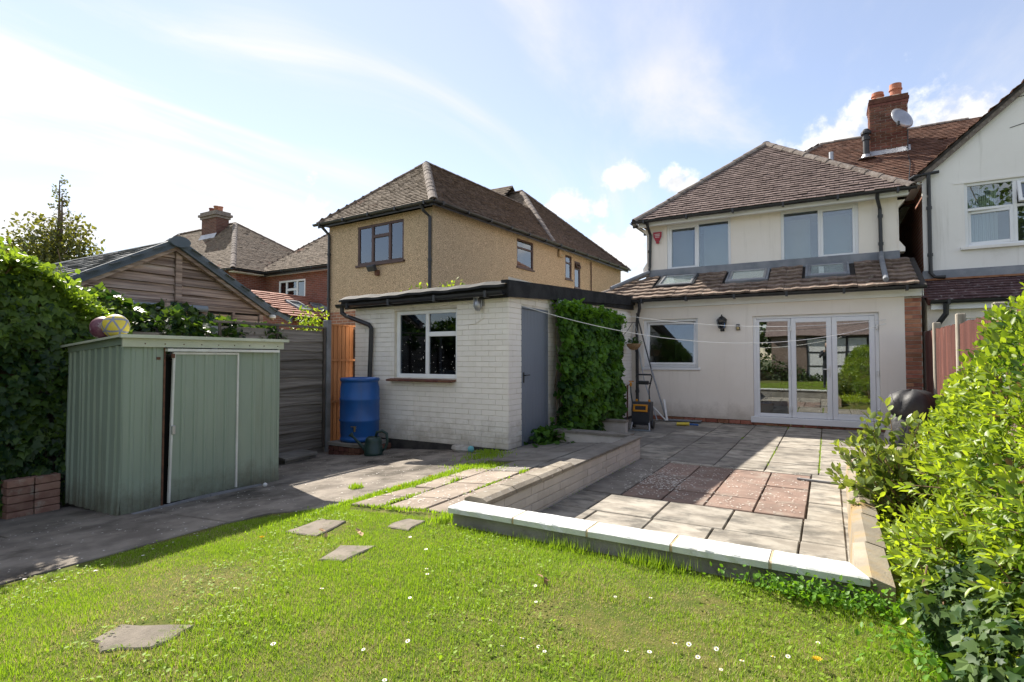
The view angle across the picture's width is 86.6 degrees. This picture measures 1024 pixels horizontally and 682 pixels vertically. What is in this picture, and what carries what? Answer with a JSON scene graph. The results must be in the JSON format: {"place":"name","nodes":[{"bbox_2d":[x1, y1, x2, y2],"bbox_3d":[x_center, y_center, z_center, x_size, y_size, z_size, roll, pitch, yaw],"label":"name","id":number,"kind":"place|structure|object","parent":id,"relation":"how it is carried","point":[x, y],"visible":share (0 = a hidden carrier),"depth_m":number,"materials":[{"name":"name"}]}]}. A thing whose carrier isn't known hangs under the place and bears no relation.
{"place":"outdoors","nodes":[
{"label":"outdoors","id":0,"kind":"place"},
{"bbox_2d":[0,448,504,584],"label":"yard","id":1,"kind":"structure","parent":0,"point":[84,537],"depth_m":4.70,"materials":[{"name":"concrete"}]},
{"bbox_2d":[0,473,60,519],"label":"brick stack","id":2,"kind":"object","parent":1,"relation":"on","point":[28,495],"visible":0.98,"depth_m":4.97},
{"bbox_2d":[0,236,133,516],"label":"ivy hedge","id":3,"kind":"object","parent":1,"relation":"on","point":[29,367],"visible":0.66,"depth_m":5.09,"materials":[{"name":"green plant"}]},
{"bbox_2d":[60,334,288,515],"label":"metal shed","id":4,"kind":"structure","parent":1,"relation":"on","point":[151,425],"depth_m":5.13,"materials":[{"name":"green paint"}]},
{"bbox_2d":[89,317,107,337],"bbox_3d":[-3.738,-0.119,4.966,0.204,0.204,0.204,-1,-2,30],"label":"football","id":5,"kind":"object","parent":4,"relation":"on","point":[95,329],"visible":0.48,"depth_m":4.88,"materials":[{"name":"plastic"}]},
{"bbox_2d":[101,314,129,335],"bbox_3d":[-3.609,-0.135,4.950,0.216,0.218,0.218,-1,-2,30],"label":"football","id":6,"kind":"object","parent":4,"relation":"on","point":[114,324],"visible":0.81,"depth_m":4.88,"materials":[{"name":"yellow plastic"}]},
{"bbox_2d":[167,352,238,502],"bbox_3d":[-3.007,0.810,5.337,0.045,1.395,0.680,-1,-2,30],"label":"sliding door","id":7,"kind":"structure","parent":4,"relation":"in","point":[203,432],"depth_m":5.33,"materials":[{"name":"green paint"}]},
{"bbox_2d":[41,320,330,492],"bbox_3d":[-3.840,0.682,7.001,0.100,2.124,3.740,-1,-2,30],"label":"grey fence","id":8,"kind":"object","parent":1,"relation":"on","point":[305,392],"visible":0.23,"depth_m":8.15,"materials":[{"name":"wood"}]},
{"bbox_2d":[3,269,286,353],"bbox_3d":[-4.586,-0.185,6.932,1.710,1.188,3.404,-1,-2,30],"label":"fence top ivy","id":9,"kind":"object","parent":8,"relation":"on","point":[179,321],"visible":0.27,"depth_m":6.62,"materials":[{"name":"green plant"}]},
{"bbox_2d":[330,324,355,440],"bbox_3d":[-2.756,0.686,8.870,0.075,1.905,0.580,-1,-2,30],"label":"orange fence panel","id":10,"kind":"object","parent":8,"relation":"attached to","point":[343,342],"visible":0.5,"depth_m":8.79,"materials":[{"name":"orange wood"}]},
{"bbox_2d":[279,449,317,463],"bbox_3d":[-3.083,1.641,7.700,0.500,0.094,0.680,-1,-2,30],"label":"paving sheet","id":11,"kind":"object","parent":1,"relation":"on","point":[293,456],"visible":0.76,"depth_m":7.62,"materials":[{"name":"grey concrete"}]},
{"bbox_2d":[328,439,390,454],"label":"brick plinth","id":12,"kind":"structure","parent":1,"relation":"on","point":[337,447],"depth_m":7.98,"materials":[{"name":"red brick"}]},
{"bbox_2d":[339,377,379,442],"bbox_3d":[-2.310,1.026,8.236,0.592,0.945,0.602,-1,-2,30],"label":"water butt","id":13,"kind":"object","parent":12,"relation":"on","point":[359,398],"visible":0.92,"depth_m":7.99,"materials":[{"name":"blue plastic"}]},
{"bbox_2d":[349,430,388,456],"bbox_3d":[-2.035,1.442,7.713,0.559,0.364,0.260,1,-2,-16],"label":"watering can","id":14,"kind":"object","parent":1,"relation":"on","point":[373,446],"visible":1,"depth_m":7.66,"materials":[{"name":"green plastic"}]},
{"bbox_2d":[451,444,469,451],"bbox_3d":[-0.703,1.494,7.573,0.321,0.110,0.225,0,-2,7],"label":"stone","id":15,"kind":"object","parent":1,"relation":"on","point":[459,448],"visible":0.79,"depth_m":7.49,"materials":[{"name":"grey stone"}]},
{"bbox_2d":[468,446,473,451],"bbox_3d":[-0.558,1.467,7.376,0.090,0.090,0.090,-1,-2,30],"label":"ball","id":16,"kind":"object","parent":1,"relation":"on","point":[470,448],"visible":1,"depth_m":7.34,"materials":[{"name":"teal plastic"}]},
{"bbox_2d":[0,419,805,581],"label":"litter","id":17,"kind":"object","parent":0,"point":[519,474],"visible":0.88,"depth_m":5.51,"materials":[{"name":"white plant"}]},
{"bbox_2d":[352,442,609,514],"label":"path","id":18,"kind":"structure","parent":0,"point":[531,457],"depth_m":5.42,"materials":[{"name":"stone"}]},
{"bbox_2d":[219,448,528,537],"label":"grass","id":19,"kind":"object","parent":18,"relation":"on","point":[485,454],"visible":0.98,"depth_m":5.18,"materials":[{"name":"green plant"}]},
{"bbox_2d":[0,419,1015,681],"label":"lawn","id":20,"kind":"structure","parent":0,"point":[694,603],"depth_m":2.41,"materials":[{"name":"green plant"}]},
{"bbox_2d":[92,624,193,653],"bbox_3d":[-1.561,1.260,2.262,0.352,0.058,0.237,0,-2,3],"label":"stepping stone","id":21,"kind":"object","parent":20,"relation":"on","point":[135,637],"visible":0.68,"depth_m":2.27,"materials":[{"name":"grey stone"}]},
{"bbox_2d":[286,519,345,536],"bbox_3d":[-1.401,1.371,3.946,0.329,0.072,0.348,-1,-2,30],"label":"stepping stone","id":22,"kind":"object","parent":20,"relation":"on","point":[314,527],"visible":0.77,"depth_m":3.92,"materials":[{"name":"grey stone"}]},
{"bbox_2d":[318,545,374,562],"bbox_3d":[-1.008,1.313,3.302,0.248,0.070,0.298,0,-2,12],"label":"stepping stone","id":23,"kind":"object","parent":20,"relation":"on","point":[343,552],"visible":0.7,"depth_m":3.30,"materials":[{"name":"grey stone"}]},
{"bbox_2d":[387,519,425,530],"bbox_3d":[-0.750,1.322,3.861,0.222,0.064,0.218,-1,-2,30],"label":"stepping stone","id":24,"kind":"object","parent":20,"relation":"on","point":[407,524],"visible":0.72,"depth_m":3.84,"materials":[{"name":"grey stone"}]},
{"bbox_2d":[0,508,930,681],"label":"clover","id":25,"kind":"object","parent":20,"relation":"on","point":[224,641],"visible":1,"depth_m":2.49,"materials":[{"name":"green plant"}]},
{"bbox_2d":[538,574,548,584],"bbox_3d":[0.155,1.230,2.804,0.074,0.051,0.041,-1,-2,30],"label":"dry leaf","id":26,"kind":"object","parent":20,"relation":"on","point":[545,581],"visible":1,"depth_m":2.79,"materials":[{"name":"brown plant"}]},
{"bbox_2d":[440,523,838,602],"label":"wall grass","id":27,"kind":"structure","parent":20,"relation":"on","point":[653,562],"depth_m":3.10,"materials":[{"name":"green plant"}]},
{"bbox_2d":[448,501,869,601],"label":"front wall","id":28,"kind":"structure","parent":20,"relation":"on","point":[604,538],"depth_m":3.12,"materials":[{"name":"grey concrete"}]},
{"bbox_2d":[813,656,821,667],"bbox_3d":[1.170,1.232,2.083,0.038,0.044,0.037,2,-2,-43],"label":"dandelion","id":29,"kind":"object","parent":20,"relation":"on","point":[817,658],"visible":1,"depth_m":2.08,"materials":[{"name":"yellow plant"}]},
{"bbox_2d":[688,561,955,681],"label":"creeping weeds","id":30,"kind":"object","parent":20,"relation":"on","point":[898,611],"visible":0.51,"depth_m":2.49,"materials":[{"name":"green plant"}]},
{"bbox_2d":[840,458,895,608],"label":"kerb wall","id":31,"kind":"structure","parent":20,"relation":"on","point":[865,551],"depth_m":3.20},
{"bbox_2d":[825,396,941,518],"bbox_3d":[2.898,0.890,4.198,0.850,0.917,1.088,-1,-2,30],"label":"evergreen shrub","id":32,"kind":"object","parent":20,"relation":"on","point":[870,479],"visible":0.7,"depth_m":4.03,"materials":[{"name":"green plant"}]},
{"bbox_2d":[864,450,1019,649],"bbox_3d":[2.976,1.185,3.872,0.766,0.293,4.327,-1,-2,30],"label":"ground cover","id":33,"kind":"object","parent":20,"relation":"on","point":[912,583],"visible":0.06,"depth_m":3.21,"materials":[{"name":"green plant"}]},
{"bbox_2d":[872,416,1023,677],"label":"privet","id":34,"kind":"object","parent":20,"relation":"on","point":[939,536],"visible":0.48,"depth_m":2.27,"materials":[{"name":"green plant"}]},
{"bbox_2d":[899,523,1023,681],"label":"ground ivy","id":35,"kind":"object","parent":20,"relation":"on","point":[980,645],"visible":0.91,"depth_m":1.88,"materials":[{"name":"green plant"}]},
{"bbox_2d":[915,282,1023,652],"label":"privet hedge","id":36,"kind":"object","parent":20,"relation":"on","point":[978,383],"visible":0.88,"depth_m":2.15,"materials":[{"name":"green plant"}]},
{"bbox_2d":[0,0,1023,281],"label":"sky","id":37,"kind":"structure","parent":0,"point":[279,115],"materials":[{"name":"blue"}]},
{"bbox_2d":[539,418,904,561],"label":"patio","id":38,"kind":"structure","parent":0,"point":[815,527],"depth_m":5.47,"materials":[{"name":"stone"}]},
{"bbox_2d":[464,435,641,512],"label":"wall","id":39,"kind":"structure","parent":38,"relation":"on","point":[542,489],"depth_m":5.10,"materials":[{"name":"beige brick"}]},
{"bbox_2d":[553,428,633,442],"bbox_3d":[1.149,1.418,7.718,1.135,0.270,0.220,-1,-2,30],"label":"path step","id":40,"kind":"object","parent":38,"relation":"on","point":[585,436],"visible":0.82,"depth_m":7.67,"materials":[{"name":"grey concrete"}]},
{"bbox_2d":[602,418,628,432],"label":"planter wall","id":41,"kind":"structure","parent":38,"relation":"on","point":[616,425],"depth_m":9.56,"materials":[{"name":"grey stone"}]},
{"bbox_2d":[629,374,654,431],"bbox_3d":[2.412,1.129,10.082,0.390,1.036,0.320,-1,-2,30],"label":"lawn mower","id":42,"kind":"object","parent":38,"relation":"on","point":[642,412],"visible":1,"depth_m":10.01,"materials":[{"name":"grey plastic"}]},
{"bbox_2d":[638,348,657,419],"bbox_3d":[2.927,0.880,11.732,0.044,1.608,0.570,1,-2,-31],"label":"mop pole","id":43,"kind":"object","parent":38,"relation":"on","point":[644,380],"visible":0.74,"depth_m":11.83,"materials":[{"name":"metal"}]},
{"bbox_2d":[653,399,667,420],"bbox_3d":[3.166,1.452,11.485,0.176,0.429,0.355,2,-2,-41],"label":"white rail","id":44,"kind":"object","parent":38,"relation":"on","point":[665,409],"visible":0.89,"depth_m":11.43,"materials":[{"name":"plastic"}]},
{"bbox_2d":[663,419,701,422],"bbox_3d":[3.555,1.656,11.322,0.750,0.025,0.220,-1,-2,27],"label":"dark mat","id":45,"kind":"object","parent":38,"relation":"on","point":[685,420],"visible":0.78,"depth_m":11.21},
{"bbox_2d":[636,313,665,418],"bbox_3d":[3.001,0.529,11.718,0.042,2.309,0.763,2,-2,-43],"label":"clothes prop","id":46,"kind":"object","parent":45,"relation":"on","point":[651,369],"visible":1,"depth_m":11.68,"materials":[{"name":"grey metal"}]},
{"bbox_2d":[676,422,698,425],"bbox_3d":[3.449,1.631,10.678,0.413,0.065,0.064,0,-2,8],"label":"scrubbing brush","id":47,"kind":"object","parent":38,"relation":"on","point":[683,423],"visible":1,"depth_m":10.67,"materials":[{"name":"yellow plastic"}]},
{"bbox_2d":[567,425,822,496],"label":"patio weeds","id":48,"kind":"object","parent":38,"relation":"on","point":[818,469],"visible":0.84,"depth_m":7.53,"materials":[{"name":"green plant"}]},
{"bbox_2d":[797,477,839,484],"bbox_3d":[3.298,1.495,5.782,0.475,0.020,0.035,-1,-2,39],"label":"loose stick","id":49,"kind":"object","parent":38,"relation":"on","point":[814,480],"visible":0.64,"depth_m":5.80,"materials":[{"name":"wood"}]},
{"bbox_2d":[884,389,936,446],"bbox_3d":[6.130,1.164,8.323,0.736,0.860,0.733,-1,-2,30],"label":"covered barbecue","id":50,"kind":"object","parent":38,"relation":"on","point":[905,403],"visible":0.59,"depth_m":8.16,"materials":[{"name":"black plastic"}]},
{"bbox_2d":[760,392,773,412],"bbox_3d":[5.335,1.325,11.434,0.300,0.490,0.250,-1,-2,30],"label":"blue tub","id":51,"kind":"object","parent":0,"point":[767,405],"visible":0.88,"depth_m":11.34,"materials":[{"name":"plastic"}]},
{"bbox_2d":[760,370,783,406],"bbox_3d":[5.664,1.208,14.242,2.600,0.900,0.660,-1,-2,30],"label":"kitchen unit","id":52,"kind":"object","parent":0,"point":[770,380],"visible":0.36,"depth_m":13.46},
{"bbox_2d":[838,382,858,414],"bbox_3d":[6.967,1.218,11.302,0.419,0.699,0.419,-1,-2,30],"label":"chair","id":53,"kind":"object","parent":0,"point":[855,393],"visible":0.7,"depth_m":11.16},
{"bbox_2d":[849,381,870,413],"bbox_3d":[7.501,1.230,11.686,0.419,0.699,0.419,-1,-2,30],"label":"chair","id":54,"kind":"object","parent":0,"point":[852,395],"visible":0.71,"depth_m":11.60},
{"label":"ground","id":55,"kind":"structure","parent":0,"visible":0},
{"bbox_2d":[0,175,105,263],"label":"holly tree","id":56,"kind":"object","parent":55,"relation":"on","point":[54,247],"visible":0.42,"depth_m":15.33,"materials":[{"name":"green plant"}]},
{"bbox_2d":[53,236,278,332],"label":"timber outbuilding","id":57,"kind":"structure","parent":55,"relation":"on","point":[179,269],"depth_m":8.23,"materials":[{"name":"weathered wood"},{"name":"grey felt tile"}]},
{"bbox_2d":[133,300,208,311],"bbox_3d":[-5.249,-0.504,7.779,0.120,0.145,1.773,-1,-2,30],"label":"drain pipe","id":58,"kind":"object","parent":57,"relation":"attached to","point":[200,308],"visible":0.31,"depth_m":8.39,"materials":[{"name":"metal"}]},
{"bbox_2d":[164,300,169,328],"bbox_3d":[-4.464,0.533,7.095,0.193,2.143,0.050,-1,-2,19],"label":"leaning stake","id":59,"kind":"object","parent":55,"relation":"on","point":[167,302],"visible":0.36,"depth_m":7.13,"materials":[{"name":"wood"}]},
{"bbox_2d":[164,205,293,290],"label":"chimney house","id":60,"kind":"structure","parent":55,"relation":"on","point":[241,254],"depth_m":25.59,"materials":[{"name":"ceramic"}]},
{"bbox_2d":[290,305,328,330],"bbox_3d":[-3.400,-0.101,9.058,0.702,1.040,0.852,-1,-2,30],"label":"fence sprig","id":61,"kind":"object","parent":55,"relation":"on","point":[307,322],"visible":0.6,"depth_m":9.10,"materials":[{"name":"green plant"}]},
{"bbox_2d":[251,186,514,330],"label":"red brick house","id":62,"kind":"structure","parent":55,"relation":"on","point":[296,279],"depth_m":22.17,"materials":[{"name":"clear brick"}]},
{"bbox_2d":[279,279,304,295],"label":"window","id":63,"kind":"structure","parent":62,"relation":"in","point":[293,287],"depth_m":22.89,"materials":[{"name":"white glass"}]},
{"bbox_2d":[284,300,313,311],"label":"roof window","id":64,"kind":"structure","parent":62,"relation":"in","point":[296,304],"depth_m":20.36,"materials":[{"name":"grey glass"}]},
{"bbox_2d":[309,302,326,312],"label":"roof window","id":65,"kind":"structure","parent":62,"relation":"in","point":[315,305],"depth_m":21.29,"materials":[{"name":"glass"}]},
{"bbox_2d":[312,161,630,329],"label":"pebbledash house","id":66,"kind":"structure","parent":55,"relation":"on","point":[430,224],"depth_m":14.23,"materials":[{"name":"beige concrete"}]},
{"bbox_2d":[366,264,379,275],"bbox_3d":[-3.460,-1.760,13.493,0.272,0.265,0.243,-1,-2,30],"label":"floodlight","id":67,"kind":"object","parent":66,"relation":"attached to","point":[372,267],"visible":1,"depth_m":13.44,"materials":[{"name":"grey plastic"}]},
{"bbox_2d":[355,219,404,267],"bbox_3d":[-3.286,-2.418,13.559,1.720,1.055,0.121,-1,-2,34],"label":"window","id":68,"kind":"structure","parent":66,"relation":"in","point":[381,243],"depth_m":13.57,"materials":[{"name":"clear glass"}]},
{"bbox_2d":[516,238,534,271],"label":"window","id":69,"kind":"structure","parent":66,"relation":"in","point":[524,248],"depth_m":16.00,"materials":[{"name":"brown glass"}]},
{"bbox_2d":[558,249,562,257],"bbox_3d":[1.592,-2.837,17.670,0.100,0.240,0.260,-1,-2,34],"label":"yellow alarm box","id":70,"kind":"object","parent":66,"relation":"attached to","point":[560,253],"visible":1,"depth_m":17.58,"materials":[{"name":"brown plastic"}]},
{"bbox_2d":[565,255,572,281],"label":"window","id":71,"kind":"structure","parent":66,"relation":"in","point":[567,258],"depth_m":18.26,"materials":[{"name":"brown glass"}]},
{"bbox_2d":[574,261,580,288],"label":"window","id":72,"kind":"structure","parent":66,"relation":"in","point":[576,264],"depth_m":18.79,"materials":[{"name":"brown glass"}]},
{"bbox_2d":[335,277,634,450],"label":"brick garage","id":73,"kind":"structure","parent":55,"relation":"on","point":[487,382],"depth_m":8.06,"materials":[{"name":"brick"}]},
{"bbox_2d":[386,308,456,382],"bbox_3d":[-1.346,0.069,8.182,1.268,1.085,0.222,-1,-2,30],"label":"window","id":74,"kind":"structure","parent":73,"relation":"in","point":[412,326],"depth_m":8.20,"materials":[{"name":"white glass"}]},
{"bbox_2d":[409,280,464,289],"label":"roof weeds","id":75,"kind":"object","parent":73,"relation":"on","point":[449,285],"visible":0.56,"depth_m":8.41,"materials":[{"name":"green plant"}]},
{"bbox_2d":[457,297,484,325],"bbox_3d":[-0.622,-0.436,7.695,0.470,0.426,0.141,-1,-2,30],"label":"bulkhead lamp","id":76,"kind":"object","parent":73,"relation":"attached to","point":[478,304],"visible":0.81,"depth_m":7.58,"materials":[{"name":"metal"}]},
{"bbox_2d":[522,309,546,445],"bbox_3d":[0.348,0.528,8.094,0.066,1.972,0.802,-1,-2,30],"label":"door","id":77,"kind":"structure","parent":73,"relation":"in","point":[533,322],"depth_m":8.09,"materials":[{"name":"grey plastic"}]},
{"bbox_2d":[523,298,627,447],"bbox_3d":[1.290,0.458,9.096,0.735,2.341,3.909,-1,-2,30],"label":"climbing vine","id":78,"kind":"object","parent":73,"relation":"attached to","point":[593,393],"visible":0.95,"depth_m":8.84,"materials":[{"name":"green plant"}]},
{"bbox_2d":[627,381,633,419],"bbox_3d":[2.556,1.278,11.693,0.106,0.840,0.193,1,-2,-22],"label":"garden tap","id":79,"kind":"object","parent":73,"relation":"attached to","point":[630,384],"visible":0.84,"depth_m":11.73,"materials":[{"name":"metal"}]},
{"bbox_2d":[622,322,641,349],"bbox_3d":[2.571,-0.120,11.474,0.402,0.620,0.375,1,-2,-20],"label":"hanging basket","id":80,"kind":"object","parent":73,"relation":"hanging from","point":[633,345],"visible":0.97,"depth_m":11.39,"materials":[{"name":"brown wicker"}]},
{"bbox_2d":[521,305,885,342],"bbox_3d":[3.423,-0.222,8.747,6.894,0.515,0.009,1,-2,-17],"label":"washing line","id":81,"kind":"object","parent":73,"relation":"attached to","point":[690,340],"visible":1,"depth_m":8.48,"materials":[{"name":"white plastic"}]},
{"bbox_2d":[618,314,885,326],"bbox_3d":[4.214,-0.423,10.121,5.065,0.327,0.009,0,-2,8],"label":"washing line","id":82,"kind":"object","parent":73,"relation":"attached to","point":[755,326],"visible":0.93,"depth_m":10.05,"materials":[{"name":"white plastic"}]},
{"bbox_2d":[602,82,1023,431],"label":"cream house","id":83,"kind":"structure","parent":55,"relation":"on","point":[768,233],"depth_m":11.65,"materials":[{"name":"cream painted render"},{"name":"brown clay tile"},{"name":"red-brown brick"}]},
{"bbox_2d":[653,231,662,243],"bbox_3d":[3.494,-2.481,13.034,0.235,0.287,0.074,-1,-2,30],"label":"alarm box","id":84,"kind":"object","parent":83,"relation":"attached to","point":[657,237],"visible":1,"depth_m":13.00,"materials":[{"name":"red plastic"}]},
{"bbox_2d":[643,318,699,369],"bbox_3d":[3.451,0.077,11.782,1.230,1.095,0.204,-1,-2,30],"label":"window","id":85,"kind":"structure","parent":83,"relation":"in","point":[654,365],"depth_m":11.77,"materials":[{"name":"white plastic"}]},
{"bbox_2d":[655,273,699,287],"bbox_3d":[3.755,-1.365,12.322,0.840,0.385,0.709,-1,-2,30],"label":"roof window","id":86,"kind":"structure","parent":83,"relation":"in","point":[679,280],"depth_m":12.27,"materials":[{"name":"glass"}]},
{"bbox_2d":[667,218,730,268],"bbox_3d":[4.347,-2.214,12.662,1.430,1.120,0.104,-1,-2,30],"label":"window","id":87,"kind":"structure","parent":83,"relation":"in","point":[695,225],"depth_m":12.67,"materials":[{"name":"white plastic"}]},
{"bbox_2d":[716,314,726,330],"bbox_3d":[4.293,-0.373,11.124,0.210,0.345,0.189,-1,-2,30],"label":"wall lantern","id":88,"kind":"object","parent":83,"relation":"attached to","point":[721,320],"depth_m":11.07,"materials":[{"name":"black plastic"}]},
{"bbox_2d":[725,268,769,283],"bbox_3d":[5.027,-1.388,11.586,0.820,0.385,0.709,-1,-2,30],"label":"roof window","id":89,"kind":"structure","parent":83,"relation":"in","point":[759,274],"depth_m":11.51,"materials":[{"name":"glass"}]},
{"bbox_2d":[751,312,884,428],"bbox_3d":[5.768,0.547,10.400,2.210,2.120,0.161,-1,-2,30],"label":"folding door","id":90,"kind":"structure","parent":83,"relation":"in","point":[832,419],"depth_m":10.27,"materials":[{"name":"white plastic"}]},
{"bbox_2d":[780,202,858,259],"bbox_3d":[6.446,-2.252,11.429,1.420,1.120,0.073,-1,-2,30],"label":"window","id":91,"kind":"structure","parent":83,"relation":"in","point":[854,206],"depth_m":11.35,"materials":[{"name":"white plastic"}]},
{"bbox_2d":[805,262,849,277],"bbox_3d":[6.291,-1.411,10.855,0.760,0.385,0.709,-1,-2,30],"label":"roof window","id":92,"kind":"structure","parent":83,"relation":"in","point":[837,269],"depth_m":10.80,"materials":[{"name":"glass"}]},
{"bbox_2d":[891,108,912,127],"bbox_3d":[9.722,-5.546,13.523,0.640,0.580,0.263,1,-2,-18],"label":"satellite dish","id":93,"kind":"object","parent":83,"relation":"attached to","point":[902,118],"visible":1,"depth_m":13.45,"materials":[{"name":"metal"}]},
{"bbox_2d":[898,79,1023,389],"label":"white gabled house","id":94,"kind":"structure","parent":55,"relation":"on","point":[964,247],"depth_m":10.13,"materials":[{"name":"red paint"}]},
{"bbox_2d":[960,177,1023,249],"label":"window","id":95,"kind":"structure","parent":94,"relation":"in","point":[1015,182],"depth_m":9.95,"materials":[{"name":"white plastic"}]},
{"bbox_2d":[924,302,1023,423],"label":"red fence","id":96,"kind":"object","parent":55,"relation":"on","point":[944,345],"visible":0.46,"depth_m":7.73,"materials":[{"name":"wood"}]}
]}

